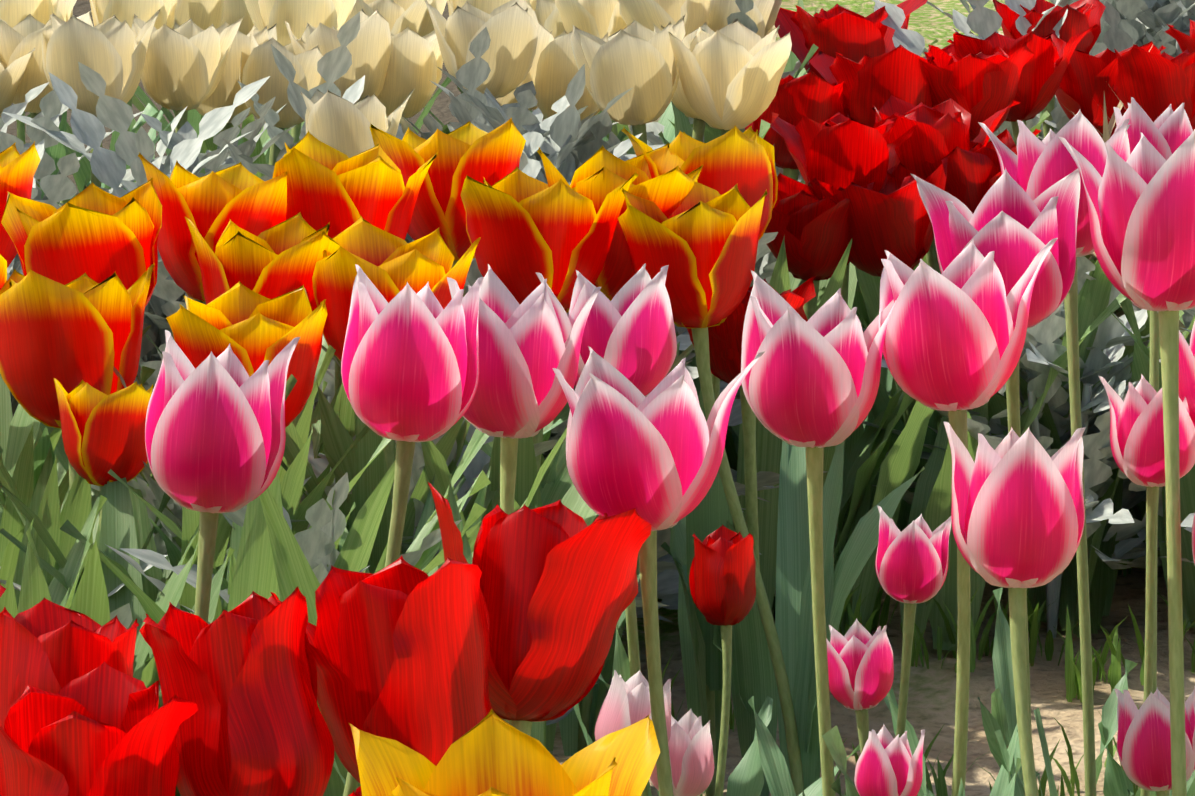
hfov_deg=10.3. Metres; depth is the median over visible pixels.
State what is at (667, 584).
dusty miller
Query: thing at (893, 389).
tulip foliage
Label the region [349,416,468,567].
tulip foliage
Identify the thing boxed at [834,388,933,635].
tulip foliage
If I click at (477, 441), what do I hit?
tulip foliage
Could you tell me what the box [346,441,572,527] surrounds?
tulip foliage
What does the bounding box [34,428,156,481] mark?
tulip foliage
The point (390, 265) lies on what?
red yellow tulip
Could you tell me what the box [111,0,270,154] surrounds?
cream tulip
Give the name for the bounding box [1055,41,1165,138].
red tulip
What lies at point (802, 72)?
tulip foliage
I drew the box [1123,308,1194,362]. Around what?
dusty miller
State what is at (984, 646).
grass tuft
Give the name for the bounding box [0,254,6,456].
red yellow tulip
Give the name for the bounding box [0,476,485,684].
tulip foliage
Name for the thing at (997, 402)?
tulip foliage
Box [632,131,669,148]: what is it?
tulip foliage
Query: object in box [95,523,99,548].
tulip foliage
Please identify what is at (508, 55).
cream tulip
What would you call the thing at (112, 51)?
cream tulip
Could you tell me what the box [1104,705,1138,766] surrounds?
grass tuft
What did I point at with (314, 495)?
tulip foliage
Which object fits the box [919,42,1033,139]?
red tulip
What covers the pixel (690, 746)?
pale tulip
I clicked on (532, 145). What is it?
dusty miller
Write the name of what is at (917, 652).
grass tuft
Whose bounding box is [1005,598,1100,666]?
grass tuft
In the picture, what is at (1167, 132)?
pink tulip
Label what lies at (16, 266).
dusty miller
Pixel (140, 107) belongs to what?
tulip foliage
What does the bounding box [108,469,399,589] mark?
tulip foliage
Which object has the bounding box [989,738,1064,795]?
grass tuft
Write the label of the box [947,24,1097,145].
red tulip
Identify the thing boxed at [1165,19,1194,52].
red tulip
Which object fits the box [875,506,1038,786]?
pink tulip
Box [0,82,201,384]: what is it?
plant
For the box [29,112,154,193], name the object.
tulip foliage
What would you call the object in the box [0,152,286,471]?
red yellow tulip
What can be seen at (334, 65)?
plant
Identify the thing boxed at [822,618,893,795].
pink tulip
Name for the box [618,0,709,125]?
cream tulip
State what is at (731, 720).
grass tuft
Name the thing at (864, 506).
tulip foliage
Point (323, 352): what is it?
tulip foliage
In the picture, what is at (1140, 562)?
dusty miller
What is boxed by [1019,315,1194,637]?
tulip foliage
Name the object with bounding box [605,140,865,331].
dusty miller
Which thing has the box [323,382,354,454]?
tulip foliage
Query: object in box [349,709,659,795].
yellow tulip
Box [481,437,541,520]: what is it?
tulip foliage
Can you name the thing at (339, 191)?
red yellow tulip
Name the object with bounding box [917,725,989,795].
grass tuft
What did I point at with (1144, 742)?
pink tulip
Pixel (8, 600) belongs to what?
tulip foliage
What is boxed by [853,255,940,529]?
tulip foliage
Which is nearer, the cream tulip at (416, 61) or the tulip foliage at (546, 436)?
the tulip foliage at (546, 436)
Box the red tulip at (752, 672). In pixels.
[661,276,815,795]
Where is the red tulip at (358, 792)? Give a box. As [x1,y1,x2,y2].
[349,786,361,795]
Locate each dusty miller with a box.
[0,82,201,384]
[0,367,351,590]
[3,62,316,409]
[7,139,43,415]
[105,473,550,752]
[108,555,166,628]
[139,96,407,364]
[148,309,334,413]
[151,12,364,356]
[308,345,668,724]
[313,116,745,511]
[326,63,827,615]
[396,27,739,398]
[404,107,770,622]
[464,87,752,286]
[465,133,737,634]
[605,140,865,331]
[606,0,808,145]
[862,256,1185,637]
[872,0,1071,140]
[923,0,1194,140]
[1035,0,1194,139]
[1036,114,1056,127]
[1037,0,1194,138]
[1037,6,1192,117]
[1118,327,1191,568]
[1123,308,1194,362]
[1132,304,1141,311]
[1162,513,1194,562]
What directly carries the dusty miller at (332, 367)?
on the ground
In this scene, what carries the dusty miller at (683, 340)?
on the ground
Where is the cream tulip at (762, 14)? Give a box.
[708,0,818,77]
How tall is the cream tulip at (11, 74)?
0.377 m
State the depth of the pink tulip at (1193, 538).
2.92 m
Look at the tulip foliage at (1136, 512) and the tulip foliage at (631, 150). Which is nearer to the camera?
the tulip foliage at (1136, 512)
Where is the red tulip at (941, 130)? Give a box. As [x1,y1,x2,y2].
[873,95,1020,272]
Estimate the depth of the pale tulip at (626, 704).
3.06 m
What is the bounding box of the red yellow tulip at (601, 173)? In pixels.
[480,143,702,755]
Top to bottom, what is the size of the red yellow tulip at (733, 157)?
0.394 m
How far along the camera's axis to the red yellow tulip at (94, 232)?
3.60 m
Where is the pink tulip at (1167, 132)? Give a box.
[1098,97,1194,795]
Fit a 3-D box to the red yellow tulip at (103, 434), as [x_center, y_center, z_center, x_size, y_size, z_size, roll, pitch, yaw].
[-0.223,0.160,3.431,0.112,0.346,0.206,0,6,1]
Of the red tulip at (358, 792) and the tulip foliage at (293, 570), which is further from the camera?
the tulip foliage at (293, 570)
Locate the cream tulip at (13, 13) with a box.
[0,0,157,204]
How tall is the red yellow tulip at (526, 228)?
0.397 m
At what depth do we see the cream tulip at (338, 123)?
3.95 m
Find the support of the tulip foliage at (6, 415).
on the ground
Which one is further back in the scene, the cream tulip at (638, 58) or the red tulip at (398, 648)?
the cream tulip at (638, 58)
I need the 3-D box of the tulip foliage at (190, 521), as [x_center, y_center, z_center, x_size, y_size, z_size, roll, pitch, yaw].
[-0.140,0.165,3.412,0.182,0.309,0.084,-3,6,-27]
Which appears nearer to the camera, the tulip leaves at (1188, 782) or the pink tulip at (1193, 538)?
the pink tulip at (1193, 538)
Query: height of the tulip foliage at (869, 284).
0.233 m
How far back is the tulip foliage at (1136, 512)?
4.23 m
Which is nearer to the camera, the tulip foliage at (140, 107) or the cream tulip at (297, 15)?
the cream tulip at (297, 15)
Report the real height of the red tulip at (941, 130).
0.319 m
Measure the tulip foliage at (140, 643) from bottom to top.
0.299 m
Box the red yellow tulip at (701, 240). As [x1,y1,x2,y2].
[618,181,924,795]
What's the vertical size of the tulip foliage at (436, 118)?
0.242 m
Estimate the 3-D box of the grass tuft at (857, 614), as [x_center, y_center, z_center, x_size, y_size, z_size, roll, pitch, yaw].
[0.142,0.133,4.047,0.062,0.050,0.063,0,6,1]
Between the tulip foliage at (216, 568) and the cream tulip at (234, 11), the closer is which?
the tulip foliage at (216, 568)
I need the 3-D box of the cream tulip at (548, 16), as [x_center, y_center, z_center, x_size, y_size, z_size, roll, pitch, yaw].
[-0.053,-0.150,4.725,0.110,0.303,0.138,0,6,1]
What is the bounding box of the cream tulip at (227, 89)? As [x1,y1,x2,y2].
[173,21,276,155]
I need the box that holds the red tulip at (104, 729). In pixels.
[0,661,197,795]
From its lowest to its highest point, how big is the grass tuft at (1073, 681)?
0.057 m
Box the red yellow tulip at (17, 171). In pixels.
[0,141,54,491]
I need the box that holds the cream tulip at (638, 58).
[571,15,806,395]
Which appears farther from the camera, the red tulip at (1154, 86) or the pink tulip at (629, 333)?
the red tulip at (1154, 86)
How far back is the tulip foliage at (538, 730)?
3.35 m
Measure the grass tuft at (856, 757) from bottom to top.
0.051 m
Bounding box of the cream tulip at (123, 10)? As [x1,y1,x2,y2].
[90,0,177,188]
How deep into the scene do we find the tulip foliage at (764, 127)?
4.27 m
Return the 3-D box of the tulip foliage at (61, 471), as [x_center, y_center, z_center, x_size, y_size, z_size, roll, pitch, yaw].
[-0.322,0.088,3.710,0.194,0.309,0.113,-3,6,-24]
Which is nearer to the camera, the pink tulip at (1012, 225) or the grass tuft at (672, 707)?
the pink tulip at (1012, 225)
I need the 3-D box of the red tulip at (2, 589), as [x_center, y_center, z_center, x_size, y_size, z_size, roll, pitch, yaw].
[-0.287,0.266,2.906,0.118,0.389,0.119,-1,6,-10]
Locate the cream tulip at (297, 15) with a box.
[233,0,355,144]
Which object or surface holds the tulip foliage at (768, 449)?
on the ground
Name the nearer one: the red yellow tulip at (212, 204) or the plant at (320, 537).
the plant at (320, 537)
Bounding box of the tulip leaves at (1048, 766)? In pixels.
[1034,708,1057,795]
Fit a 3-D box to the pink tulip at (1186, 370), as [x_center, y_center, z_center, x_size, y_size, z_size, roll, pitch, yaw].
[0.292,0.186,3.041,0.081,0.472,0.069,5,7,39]
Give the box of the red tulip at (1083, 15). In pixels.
[993,0,1105,137]
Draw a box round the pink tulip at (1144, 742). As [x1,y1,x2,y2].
[1114,686,1194,795]
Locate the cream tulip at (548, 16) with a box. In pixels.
[531,0,578,133]
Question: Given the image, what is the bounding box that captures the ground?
[6,0,1194,795]
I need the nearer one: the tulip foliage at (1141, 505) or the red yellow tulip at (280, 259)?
the red yellow tulip at (280, 259)
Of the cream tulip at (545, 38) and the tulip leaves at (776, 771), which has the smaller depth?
the tulip leaves at (776, 771)
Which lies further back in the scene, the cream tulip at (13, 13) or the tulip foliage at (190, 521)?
the cream tulip at (13, 13)
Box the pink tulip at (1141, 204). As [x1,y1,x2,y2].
[1058,129,1194,795]
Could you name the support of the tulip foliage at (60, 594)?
on the ground
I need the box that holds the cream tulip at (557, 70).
[533,29,620,125]
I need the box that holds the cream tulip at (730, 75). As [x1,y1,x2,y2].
[660,19,791,528]
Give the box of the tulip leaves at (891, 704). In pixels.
[884,687,1019,795]
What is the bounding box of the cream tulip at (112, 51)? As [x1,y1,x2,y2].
[42,9,159,186]
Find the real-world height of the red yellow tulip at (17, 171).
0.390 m
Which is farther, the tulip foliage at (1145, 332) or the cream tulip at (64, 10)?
the cream tulip at (64, 10)
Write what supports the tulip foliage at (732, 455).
on the ground
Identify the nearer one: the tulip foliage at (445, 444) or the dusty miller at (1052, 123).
the tulip foliage at (445, 444)
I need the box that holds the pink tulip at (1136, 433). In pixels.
[989,374,1194,795]
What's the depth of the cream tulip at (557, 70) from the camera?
4.16 m
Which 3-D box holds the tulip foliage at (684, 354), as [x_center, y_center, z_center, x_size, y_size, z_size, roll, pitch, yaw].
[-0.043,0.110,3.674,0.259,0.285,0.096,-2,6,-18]
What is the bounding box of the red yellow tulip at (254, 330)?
[149,281,327,566]
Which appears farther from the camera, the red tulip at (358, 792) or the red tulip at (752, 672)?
the red tulip at (752, 672)
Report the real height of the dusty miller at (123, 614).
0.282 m
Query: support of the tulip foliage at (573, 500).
on the ground
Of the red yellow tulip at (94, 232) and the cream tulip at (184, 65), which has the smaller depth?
the red yellow tulip at (94, 232)
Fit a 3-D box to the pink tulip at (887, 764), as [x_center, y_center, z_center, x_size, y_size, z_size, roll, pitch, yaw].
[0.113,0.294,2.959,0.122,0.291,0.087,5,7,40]
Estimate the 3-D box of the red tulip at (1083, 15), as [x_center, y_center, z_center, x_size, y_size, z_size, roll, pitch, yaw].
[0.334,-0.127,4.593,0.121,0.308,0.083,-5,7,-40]
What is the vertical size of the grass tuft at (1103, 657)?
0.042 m
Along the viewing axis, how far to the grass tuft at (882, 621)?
4.10 m
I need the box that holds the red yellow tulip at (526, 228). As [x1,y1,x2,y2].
[461,167,637,487]
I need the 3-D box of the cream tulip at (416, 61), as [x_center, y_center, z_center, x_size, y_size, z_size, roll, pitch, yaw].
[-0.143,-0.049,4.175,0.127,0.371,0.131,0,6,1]
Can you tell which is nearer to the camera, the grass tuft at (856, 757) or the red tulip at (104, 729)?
the red tulip at (104, 729)
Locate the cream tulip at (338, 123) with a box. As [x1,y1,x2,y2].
[300,89,413,157]
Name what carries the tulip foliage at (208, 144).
on the ground
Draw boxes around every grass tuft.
[662,653,685,719]
[729,696,734,731]
[833,738,858,792]
[838,584,880,634]
[870,586,901,633]
[911,585,994,672]
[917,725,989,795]
[932,588,1053,659]
[976,764,1058,794]
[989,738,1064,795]
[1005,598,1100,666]
[1049,711,1138,795]
[1053,607,1120,702]
[1064,617,1144,684]
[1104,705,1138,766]
[1118,509,1141,575]
[1128,592,1194,671]
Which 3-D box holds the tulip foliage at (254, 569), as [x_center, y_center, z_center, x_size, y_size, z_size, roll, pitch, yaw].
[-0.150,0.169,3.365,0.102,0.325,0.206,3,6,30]
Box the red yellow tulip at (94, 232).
[1,178,334,378]
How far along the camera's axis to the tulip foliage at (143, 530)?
3.44 m
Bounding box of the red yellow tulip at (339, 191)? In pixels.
[146,131,436,392]
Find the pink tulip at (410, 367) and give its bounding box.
[341,264,483,795]
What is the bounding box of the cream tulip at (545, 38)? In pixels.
[496,23,553,110]
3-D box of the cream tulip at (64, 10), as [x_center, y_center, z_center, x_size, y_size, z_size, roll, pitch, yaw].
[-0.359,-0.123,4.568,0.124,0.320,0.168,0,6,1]
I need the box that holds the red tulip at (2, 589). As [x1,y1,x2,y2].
[0,582,5,596]
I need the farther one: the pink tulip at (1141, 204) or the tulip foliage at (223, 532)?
the tulip foliage at (223, 532)
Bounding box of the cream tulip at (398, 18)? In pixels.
[266,0,450,132]
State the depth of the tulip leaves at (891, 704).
3.21 m
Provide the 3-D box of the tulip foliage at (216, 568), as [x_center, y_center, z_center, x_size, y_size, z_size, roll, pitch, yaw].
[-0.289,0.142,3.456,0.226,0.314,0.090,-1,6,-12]
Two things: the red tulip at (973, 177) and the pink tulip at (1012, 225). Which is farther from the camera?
the red tulip at (973, 177)
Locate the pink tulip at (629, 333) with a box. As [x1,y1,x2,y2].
[536,263,676,795]
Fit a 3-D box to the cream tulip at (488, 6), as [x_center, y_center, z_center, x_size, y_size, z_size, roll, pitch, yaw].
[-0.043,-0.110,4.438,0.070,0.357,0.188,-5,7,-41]
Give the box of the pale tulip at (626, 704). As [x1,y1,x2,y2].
[594,670,670,742]
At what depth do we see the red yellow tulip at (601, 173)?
3.69 m
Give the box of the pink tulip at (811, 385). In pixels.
[741,270,895,795]
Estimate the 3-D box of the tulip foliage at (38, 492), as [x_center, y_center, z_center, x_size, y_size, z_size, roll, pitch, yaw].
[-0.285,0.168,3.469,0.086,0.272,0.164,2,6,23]
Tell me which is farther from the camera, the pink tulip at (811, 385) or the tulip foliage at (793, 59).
the tulip foliage at (793, 59)
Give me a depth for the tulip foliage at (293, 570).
3.25 m
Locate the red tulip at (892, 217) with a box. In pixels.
[811,156,949,625]
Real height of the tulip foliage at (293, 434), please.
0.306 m
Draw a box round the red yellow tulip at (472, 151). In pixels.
[370,118,569,433]
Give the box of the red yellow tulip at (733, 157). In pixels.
[621,125,777,795]
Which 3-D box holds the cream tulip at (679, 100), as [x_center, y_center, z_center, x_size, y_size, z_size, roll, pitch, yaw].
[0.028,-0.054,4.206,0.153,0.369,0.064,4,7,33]
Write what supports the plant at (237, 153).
on the ground
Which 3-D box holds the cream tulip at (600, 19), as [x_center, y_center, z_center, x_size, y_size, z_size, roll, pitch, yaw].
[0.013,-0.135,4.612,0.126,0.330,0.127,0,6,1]
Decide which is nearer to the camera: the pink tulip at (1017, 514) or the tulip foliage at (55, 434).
the pink tulip at (1017, 514)
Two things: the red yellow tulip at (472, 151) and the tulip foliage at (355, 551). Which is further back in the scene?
the red yellow tulip at (472, 151)
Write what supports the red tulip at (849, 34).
on the ground
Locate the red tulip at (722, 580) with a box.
[598,524,772,795]
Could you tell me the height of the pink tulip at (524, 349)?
0.476 m
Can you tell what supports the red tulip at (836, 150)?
on the ground
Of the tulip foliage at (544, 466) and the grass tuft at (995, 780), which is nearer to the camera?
the tulip foliage at (544, 466)
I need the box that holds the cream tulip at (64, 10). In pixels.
[27,0,163,203]
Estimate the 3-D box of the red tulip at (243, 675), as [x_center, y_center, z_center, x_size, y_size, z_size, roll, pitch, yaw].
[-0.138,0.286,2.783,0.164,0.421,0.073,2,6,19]
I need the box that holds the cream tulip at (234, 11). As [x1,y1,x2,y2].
[134,0,253,154]
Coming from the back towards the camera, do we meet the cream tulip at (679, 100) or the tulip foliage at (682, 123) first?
the tulip foliage at (682, 123)
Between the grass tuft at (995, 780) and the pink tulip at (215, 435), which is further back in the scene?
the grass tuft at (995, 780)
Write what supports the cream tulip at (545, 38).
on the ground
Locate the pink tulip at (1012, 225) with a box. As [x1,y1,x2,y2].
[911,167,1136,790]
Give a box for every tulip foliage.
[0,366,154,568]
[0,376,61,465]
[0,425,369,534]
[0,468,68,586]
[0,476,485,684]
[0,480,155,595]
[0,490,4,509]
[0,492,170,617]
[13,443,59,608]
[17,518,234,708]
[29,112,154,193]
[33,456,92,585]
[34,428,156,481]
[48,484,106,594]
[49,325,150,449]
[51,495,106,608]
[57,391,152,486]
[60,488,98,544]
[60,519,134,582]
[71,540,109,625]
[89,487,360,795]
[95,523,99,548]
[99,477,179,795]
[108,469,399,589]
[127,477,328,795]
[132,94,304,144]
[133,525,198,671]
[136,375,355,549]
[147,463,227,588]
[161,107,266,177]
[165,374,296,583]
[172,429,488,608]
[179,438,519,619]
[201,115,288,155]
[221,470,490,613]
[226,441,322,553]
[265,122,449,163]
[278,345,355,485]
[280,380,327,534]
[281,431,499,573]
[285,411,469,522]
[292,383,395,457]
[306,383,534,529]
[308,461,481,572]
[314,383,356,473]
[315,335,327,373]
[315,344,693,399]
[317,549,444,707]
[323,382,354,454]
[339,466,490,573]
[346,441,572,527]
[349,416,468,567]
[400,416,487,554]
[424,86,463,131]
[438,473,545,747]
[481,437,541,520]
[489,421,552,446]
[520,428,566,507]
[540,453,598,754]
[561,484,596,525]
[598,111,630,140]
[627,147,635,154]
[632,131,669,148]
[669,39,937,103]
[671,101,692,137]
[691,272,801,527]
[704,123,720,142]
[720,379,905,598]
[727,235,878,617]
[759,119,769,138]
[788,0,816,76]
[817,262,856,309]
[817,286,825,305]
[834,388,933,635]
[852,306,1006,415]
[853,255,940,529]
[855,266,942,425]
[900,293,1126,650]
[988,260,1146,622]
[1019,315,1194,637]
[1030,109,1049,137]
[1058,261,1183,617]
[1061,307,1149,341]
[1110,298,1194,627]
[1118,310,1149,360]
[1124,337,1149,567]
[1132,505,1161,566]
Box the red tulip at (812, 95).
[745,71,848,180]
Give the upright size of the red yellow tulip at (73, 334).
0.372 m
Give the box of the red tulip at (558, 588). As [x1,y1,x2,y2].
[428,482,650,735]
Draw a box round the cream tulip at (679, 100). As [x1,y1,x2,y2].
[653,22,714,141]
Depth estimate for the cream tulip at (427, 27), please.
4.62 m
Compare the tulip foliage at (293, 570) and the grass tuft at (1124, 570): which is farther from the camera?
the grass tuft at (1124, 570)
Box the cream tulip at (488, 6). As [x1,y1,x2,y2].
[447,0,625,141]
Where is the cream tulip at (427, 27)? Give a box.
[158,0,446,141]
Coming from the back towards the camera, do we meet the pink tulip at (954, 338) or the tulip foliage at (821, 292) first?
the tulip foliage at (821, 292)
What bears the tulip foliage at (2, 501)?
on the ground
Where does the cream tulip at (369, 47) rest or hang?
on the ground
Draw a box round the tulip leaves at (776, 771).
[748,696,795,795]
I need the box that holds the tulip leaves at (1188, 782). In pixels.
[927,777,1192,795]
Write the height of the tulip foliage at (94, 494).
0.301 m
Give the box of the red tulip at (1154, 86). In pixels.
[1113,44,1194,130]
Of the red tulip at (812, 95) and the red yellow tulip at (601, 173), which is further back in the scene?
the red tulip at (812, 95)
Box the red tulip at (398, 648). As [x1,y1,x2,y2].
[268,556,491,782]
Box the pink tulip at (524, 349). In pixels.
[333,264,600,784]
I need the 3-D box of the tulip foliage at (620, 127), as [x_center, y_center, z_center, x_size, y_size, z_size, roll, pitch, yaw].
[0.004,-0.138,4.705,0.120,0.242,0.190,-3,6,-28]
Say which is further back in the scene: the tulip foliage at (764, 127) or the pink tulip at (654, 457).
the tulip foliage at (764, 127)
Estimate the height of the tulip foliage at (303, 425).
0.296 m
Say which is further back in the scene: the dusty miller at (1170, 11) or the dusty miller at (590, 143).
the dusty miller at (1170, 11)
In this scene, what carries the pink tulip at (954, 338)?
on the ground
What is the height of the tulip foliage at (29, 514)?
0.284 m
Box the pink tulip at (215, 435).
[145,330,299,795]
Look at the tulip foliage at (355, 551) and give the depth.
3.33 m
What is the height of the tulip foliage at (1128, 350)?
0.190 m
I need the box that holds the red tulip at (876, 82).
[809,45,956,127]
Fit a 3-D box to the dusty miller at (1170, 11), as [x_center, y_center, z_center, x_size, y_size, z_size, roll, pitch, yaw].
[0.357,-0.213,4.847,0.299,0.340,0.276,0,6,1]
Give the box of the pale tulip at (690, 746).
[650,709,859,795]
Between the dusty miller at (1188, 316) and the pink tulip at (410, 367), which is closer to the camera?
the pink tulip at (410, 367)
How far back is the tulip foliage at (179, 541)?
3.44 m
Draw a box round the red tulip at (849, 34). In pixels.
[774,0,926,80]
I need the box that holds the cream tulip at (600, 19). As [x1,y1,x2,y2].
[555,0,674,142]
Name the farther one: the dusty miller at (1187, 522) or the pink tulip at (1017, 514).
the dusty miller at (1187, 522)
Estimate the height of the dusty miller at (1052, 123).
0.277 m
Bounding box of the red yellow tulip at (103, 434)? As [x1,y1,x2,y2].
[54,378,217,621]
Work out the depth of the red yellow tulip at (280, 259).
3.56 m
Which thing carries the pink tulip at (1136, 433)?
on the ground
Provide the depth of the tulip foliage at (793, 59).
4.81 m
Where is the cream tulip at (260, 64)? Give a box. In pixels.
[239,25,325,165]
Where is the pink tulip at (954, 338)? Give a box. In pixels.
[879,238,1057,795]
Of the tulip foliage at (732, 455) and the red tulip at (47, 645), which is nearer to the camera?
the red tulip at (47, 645)
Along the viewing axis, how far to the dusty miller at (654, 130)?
4.55 m
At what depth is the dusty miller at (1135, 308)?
4.21 m
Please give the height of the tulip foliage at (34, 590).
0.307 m
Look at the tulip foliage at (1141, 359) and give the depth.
4.07 m
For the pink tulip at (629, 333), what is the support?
on the ground
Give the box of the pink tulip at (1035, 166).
[978,110,1155,795]
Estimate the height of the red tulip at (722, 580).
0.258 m
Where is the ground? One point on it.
(932, 700)
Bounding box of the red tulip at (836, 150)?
[770,111,915,355]
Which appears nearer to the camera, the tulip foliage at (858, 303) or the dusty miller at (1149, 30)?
the tulip foliage at (858, 303)
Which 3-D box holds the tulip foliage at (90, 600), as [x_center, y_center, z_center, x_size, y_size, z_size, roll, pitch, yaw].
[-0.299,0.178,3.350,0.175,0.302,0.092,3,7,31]
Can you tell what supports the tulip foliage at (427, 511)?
on the ground
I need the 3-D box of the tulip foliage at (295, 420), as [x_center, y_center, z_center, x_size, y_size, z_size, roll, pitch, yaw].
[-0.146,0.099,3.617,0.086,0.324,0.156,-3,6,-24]
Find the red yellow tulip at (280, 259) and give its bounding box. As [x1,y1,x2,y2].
[185,212,338,310]
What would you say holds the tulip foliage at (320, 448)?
on the ground
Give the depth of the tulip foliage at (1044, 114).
4.48 m
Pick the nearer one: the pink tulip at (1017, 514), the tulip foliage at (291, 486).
the pink tulip at (1017, 514)
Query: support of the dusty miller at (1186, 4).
on the ground
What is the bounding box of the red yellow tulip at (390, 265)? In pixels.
[312,216,480,498]
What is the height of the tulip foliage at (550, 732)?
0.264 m
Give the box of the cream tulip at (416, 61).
[332,25,442,123]
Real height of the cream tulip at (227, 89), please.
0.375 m
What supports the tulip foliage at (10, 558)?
on the ground
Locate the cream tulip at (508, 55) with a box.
[424,0,538,98]
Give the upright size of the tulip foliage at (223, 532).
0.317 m
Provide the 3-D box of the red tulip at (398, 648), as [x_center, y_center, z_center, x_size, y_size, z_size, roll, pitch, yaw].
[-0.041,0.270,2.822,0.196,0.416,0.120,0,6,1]
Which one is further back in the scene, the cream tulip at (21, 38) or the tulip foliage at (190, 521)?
the cream tulip at (21, 38)
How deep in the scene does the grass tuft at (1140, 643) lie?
4.01 m
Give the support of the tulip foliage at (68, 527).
on the ground
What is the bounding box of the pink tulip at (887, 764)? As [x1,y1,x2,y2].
[854,724,924,795]
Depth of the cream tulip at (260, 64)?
4.13 m
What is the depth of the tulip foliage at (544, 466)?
3.49 m
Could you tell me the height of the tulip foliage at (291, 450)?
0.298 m
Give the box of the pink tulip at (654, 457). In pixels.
[552,346,765,795]
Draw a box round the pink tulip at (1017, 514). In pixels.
[944,422,1085,795]
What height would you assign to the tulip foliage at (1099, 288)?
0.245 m
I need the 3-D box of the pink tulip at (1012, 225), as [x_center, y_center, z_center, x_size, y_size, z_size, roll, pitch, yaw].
[0.202,0.133,3.178,0.080,0.494,0.216,2,6,17]
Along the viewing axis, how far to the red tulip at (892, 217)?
4.07 m
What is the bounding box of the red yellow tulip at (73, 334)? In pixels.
[0,263,226,549]
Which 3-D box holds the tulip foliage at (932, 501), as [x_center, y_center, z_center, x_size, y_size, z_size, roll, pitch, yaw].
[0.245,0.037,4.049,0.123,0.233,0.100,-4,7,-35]
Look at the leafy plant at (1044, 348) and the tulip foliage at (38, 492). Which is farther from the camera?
the leafy plant at (1044, 348)
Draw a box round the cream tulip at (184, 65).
[131,14,243,132]
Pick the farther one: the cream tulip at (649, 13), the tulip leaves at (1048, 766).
the cream tulip at (649, 13)
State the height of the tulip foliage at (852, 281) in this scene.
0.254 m
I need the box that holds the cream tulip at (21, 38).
[0,11,94,189]
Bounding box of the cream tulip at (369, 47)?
[284,8,391,103]
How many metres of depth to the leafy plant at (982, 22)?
4.55 m
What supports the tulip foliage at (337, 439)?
on the ground
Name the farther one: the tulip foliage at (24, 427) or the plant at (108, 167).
the plant at (108, 167)
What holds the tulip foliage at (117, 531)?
on the ground
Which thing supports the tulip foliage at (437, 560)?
on the ground
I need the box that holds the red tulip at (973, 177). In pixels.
[923,129,1040,407]
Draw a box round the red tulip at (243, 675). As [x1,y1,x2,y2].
[139,586,334,795]
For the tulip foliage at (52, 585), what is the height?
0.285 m
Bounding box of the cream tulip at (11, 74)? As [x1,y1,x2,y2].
[0,48,34,116]
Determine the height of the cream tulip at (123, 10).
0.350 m
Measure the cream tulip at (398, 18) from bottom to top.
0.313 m
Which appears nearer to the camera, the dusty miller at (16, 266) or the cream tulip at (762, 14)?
the dusty miller at (16, 266)
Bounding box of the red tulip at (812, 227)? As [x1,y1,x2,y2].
[765,173,899,510]
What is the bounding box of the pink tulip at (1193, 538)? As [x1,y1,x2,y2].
[1192,514,1194,563]
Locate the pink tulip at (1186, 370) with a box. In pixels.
[1157,311,1194,423]
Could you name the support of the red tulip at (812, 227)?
on the ground
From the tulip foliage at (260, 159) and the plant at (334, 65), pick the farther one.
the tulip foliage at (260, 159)
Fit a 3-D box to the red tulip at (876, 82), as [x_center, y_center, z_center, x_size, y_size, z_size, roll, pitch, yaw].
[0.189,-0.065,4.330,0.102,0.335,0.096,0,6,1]
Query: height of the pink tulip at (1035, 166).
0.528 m
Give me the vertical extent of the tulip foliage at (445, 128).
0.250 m
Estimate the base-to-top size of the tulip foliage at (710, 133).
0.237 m
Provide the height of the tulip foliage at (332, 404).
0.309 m
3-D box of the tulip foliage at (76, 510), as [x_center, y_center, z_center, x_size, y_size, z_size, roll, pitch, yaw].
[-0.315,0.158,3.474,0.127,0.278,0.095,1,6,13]
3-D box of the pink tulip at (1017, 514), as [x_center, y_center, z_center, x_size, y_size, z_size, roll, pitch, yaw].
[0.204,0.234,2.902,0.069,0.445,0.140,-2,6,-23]
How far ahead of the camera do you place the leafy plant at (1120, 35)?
4.72 m
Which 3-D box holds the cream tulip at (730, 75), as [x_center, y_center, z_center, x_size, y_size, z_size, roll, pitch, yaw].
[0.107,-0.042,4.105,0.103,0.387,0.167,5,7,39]
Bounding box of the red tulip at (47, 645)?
[0,597,138,729]
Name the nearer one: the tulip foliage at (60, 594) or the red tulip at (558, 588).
the red tulip at (558, 588)
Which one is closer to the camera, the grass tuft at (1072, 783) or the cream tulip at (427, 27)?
the grass tuft at (1072, 783)
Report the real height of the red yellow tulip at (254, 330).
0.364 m

